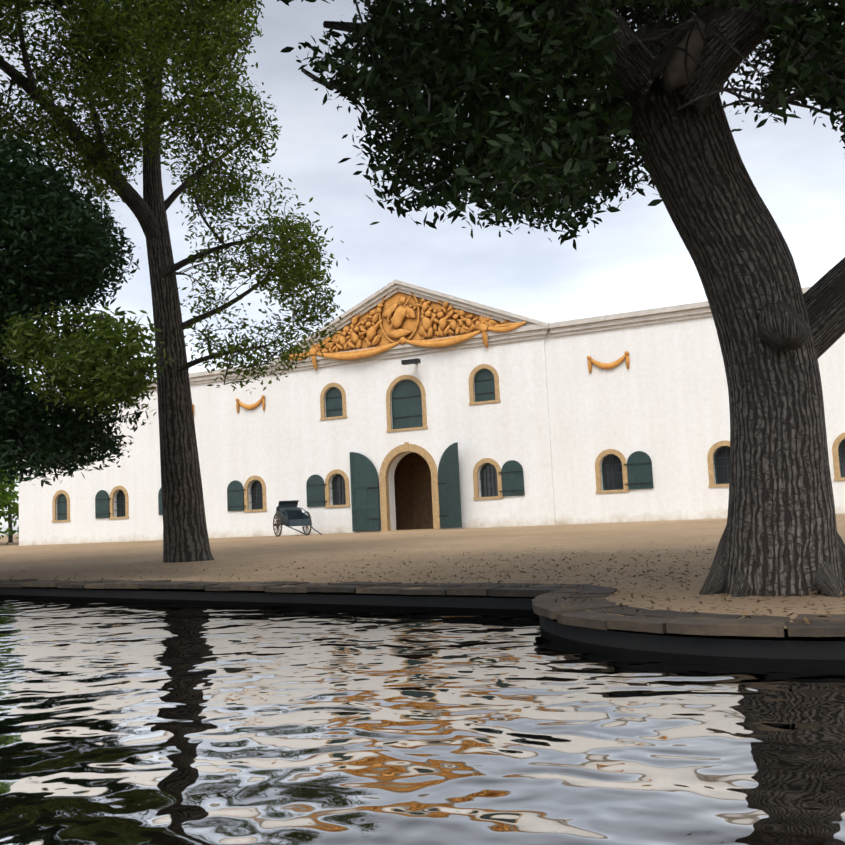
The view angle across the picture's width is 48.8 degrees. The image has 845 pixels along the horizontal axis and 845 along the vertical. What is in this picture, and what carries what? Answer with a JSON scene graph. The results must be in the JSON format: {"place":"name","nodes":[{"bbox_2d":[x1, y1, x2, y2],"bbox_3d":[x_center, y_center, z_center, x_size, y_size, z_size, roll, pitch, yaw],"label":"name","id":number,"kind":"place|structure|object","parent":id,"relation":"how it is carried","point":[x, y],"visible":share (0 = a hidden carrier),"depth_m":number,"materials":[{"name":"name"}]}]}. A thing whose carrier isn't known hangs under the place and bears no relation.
{"place":"outdoors","nodes":[
{"label":"outdoors","id":0,"kind":"place"},
{"bbox_2d":[0,123,155,487],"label":"tree","id":1,"kind":"object","parent":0,"point":[72,287],"depth_m":11.57,"materials":[{"name":"green plant"}]},
{"bbox_2d":[0,299,175,418],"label":"young tree leaves","id":2,"kind":"object","parent":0,"point":[62,361],"visible":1,"depth_m":10.68,"materials":[{"name":"green plant"}]},
{"bbox_2d":[320,292,499,352],"bbox_3d":[-0.831,-4.744,42.522,13.460,2.530,0.800,-5,-6,26],"label":"relief","id":3,"kind":"object","parent":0,"point":[409,324],"visible":0.18,"depth_m":42.08},
{"bbox_2d":[289,291,525,369],"bbox_3d":[-1.131,-4.573,41.999,12.338,3.512,0.606,-5,-6,26],"label":"pediment relief sculpture","id":4,"kind":"object","parent":3,"relation":"attached to","point":[429,328],"visible":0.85,"depth_m":41.81,"materials":[{"name":"gold metal"}]},
{"bbox_2d":[0,587,844,844],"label":"pond water","id":5,"kind":"structure","parent":0,"point":[128,721],"depth_m":3.45,"materials":[{"name":"liquid"}]},
{"bbox_2d":[0,514,844,627],"bbox_3d":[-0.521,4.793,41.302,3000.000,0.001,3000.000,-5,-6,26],"label":"ground sheet","id":6,"kind":"object","parent":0,"point":[682,538],"visible":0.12,"depth_m":14.47,"materials":[{"name":"beige sand"}]},
{"bbox_2d":[0,461,18,544],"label":"garden trees","id":7,"kind":"object","parent":6,"relation":"on","point":[7,498],"depth_m":58.90,"materials":[{"name":"green plant"}]},
{"bbox_2d":[0,0,272,562],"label":"oak trunk and limbs","id":8,"kind":"object","parent":6,"relation":"on","point":[185,536],"visible":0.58,"depth_m":17.26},
{"bbox_2d":[0,0,348,392],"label":"foliage","id":9,"kind":"object","parent":8,"relation":"attached to","point":[142,18],"depth_m":16.12,"materials":[{"name":"green plant"}]},
{"bbox_2d":[273,500,321,536],"bbox_3d":[-5.453,4.218,41.159,1.720,1.612,3.315,1,-7,-29],"label":"horse cart","id":10,"kind":"object","parent":6,"relation":"on","point":[288,513],"visible":1,"depth_m":41.82,"materials":[{"name":"paint"}]},
{"bbox_2d":[1,539,844,623],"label":"fallen leaves","id":11,"kind":"object","parent":6,"relation":"on","point":[744,612],"visible":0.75,"depth_m":8.62,"materials":[{"name":"brown plant"}]},
{"bbox_2d":[301,0,844,596],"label":"oak trunk and limbs","id":12,"kind":"object","parent":6,"relation":"on","point":[779,332],"visible":0.75,"depth_m":6.00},
{"bbox_2d":[103,0,844,249],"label":"foliage","id":13,"kind":"object","parent":12,"relation":"attached to","point":[559,125],"depth_m":4.92,"materials":[{"name":"green plant"}]},
{"bbox_2d":[663,24,707,94],"bbox_3d":[1.516,-2.092,5.354,0.271,0.373,0.071,-5,-6,26],"label":"oak pruning scar","id":14,"kind":"object","parent":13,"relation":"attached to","point":[674,74],"visible":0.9,"depth_m":5.34,"materials":[{"name":"brown wood"}]},
{"bbox_3d":[2.077,1.213,47.224,49.700,8.650,11.000,-5,-6,26],"label":"cellar","id":15,"kind":"object","parent":6,"relation":"on","visible":0},
{"bbox_2d":[325,387,342,416],"bbox_3d":[-4.101,-0.958,43.601,1.000,1.410,0.080,-5,-6,26],"label":"shutter","id":16,"kind":"object","parent":15,"relation":"attached to","point":[333,398],"visible":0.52,"depth_m":43.60,"materials":[{"name":"green wood"}]},
{"bbox_2d":[391,379,422,428],"bbox_3d":[-0.671,-0.838,41.863,1.600,2.210,0.080,-5,-6,26],"label":"shutter","id":17,"kind":"object","parent":15,"relation":"attached to","point":[406,398],"visible":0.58,"depth_m":41.85,"materials":[{"name":"green wood"}]},
{"bbox_2d":[269,279,548,370],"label":"pediment cornice","id":18,"kind":"structure","parent":15,"relation":"attached to","point":[375,299],"depth_m":41.65,"materials":[{"name":"white paint"}]},
{"bbox_2d":[192,351,629,414],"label":"garland ornaments","id":19,"kind":"object","parent":15,"relation":"attached to","point":[589,358],"visible":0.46,"depth_m":37.99},
{"bbox_2d":[401,358,420,364],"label":"beam","id":20,"kind":"structure","parent":15,"relation":"attached to","point":[416,361],"depth_m":40.98,"materials":[{"name":"grey metal"}]},
{"bbox_2d":[474,369,494,401],"bbox_3d":[2.716,-1.613,40.214,1.000,1.410,0.080,-5,-6,26],"label":"shutter","id":21,"kind":"object","parent":15,"relation":"attached to","point":[484,383],"visible":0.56,"depth_m":40.20,"materials":[{"name":"green wood"}]},
{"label":"cellar interior floor","id":22,"kind":"structure","parent":6,"relation":"on","visible":0},
{"bbox_2d":[394,452,432,529],"bbox_3d":[0.617,2.881,43.849,5.300,4.200,0.200,-5,-6,26],"label":"doorway","id":23,"kind":"structure","parent":22,"relation":"on","point":[413,493],"depth_m":44.28,"materials":[{"name":"brown wood"}]},
{"bbox_2d":[0,588,844,659],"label":"pond wall","id":24,"kind":"structure","parent":0,"point":[812,650],"depth_m":5.97,"materials":[{"name":"black stone"}]},
{"bbox_2d":[0,579,844,636],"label":"pond coping stones","id":25,"kind":"object","parent":24,"relation":"on","point":[578,613],"visible":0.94,"depth_m":6.23,"materials":[{"name":"grey stone"}]},
{"bbox_2d":[0,0,844,534],"label":"sky","id":26,"kind":"structure","parent":0,"point":[636,258],"materials":[{"name":"white"}]},
{"bbox_2d":[19,316,844,545],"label":"building wall","id":27,"kind":"structure","parent":0,"point":[557,420],"depth_m":39.86,"materials":[{"name":"white paint"}]},
{"bbox_2d":[59,286,811,401],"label":"cornice","id":28,"kind":"structure","parent":27,"relation":"attached to","point":[637,318],"depth_m":39.10,"materials":[{"name":"white paint"}]},
{"bbox_2d":[52,364,844,531],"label":"cellar stone surrounds","id":29,"kind":"object","parent":27,"relation":"attached to","point":[392,455],"visible":0.88,"depth_m":41.41,"materials":[{"name":"beige stone"}]},
{"bbox_2d":[57,439,844,530],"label":"shutters","id":30,"kind":"object","parent":27,"relation":"attached to","point":[365,496],"visible":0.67,"depth_m":40.36,"materials":[{"name":"teal wood"}]}
]}

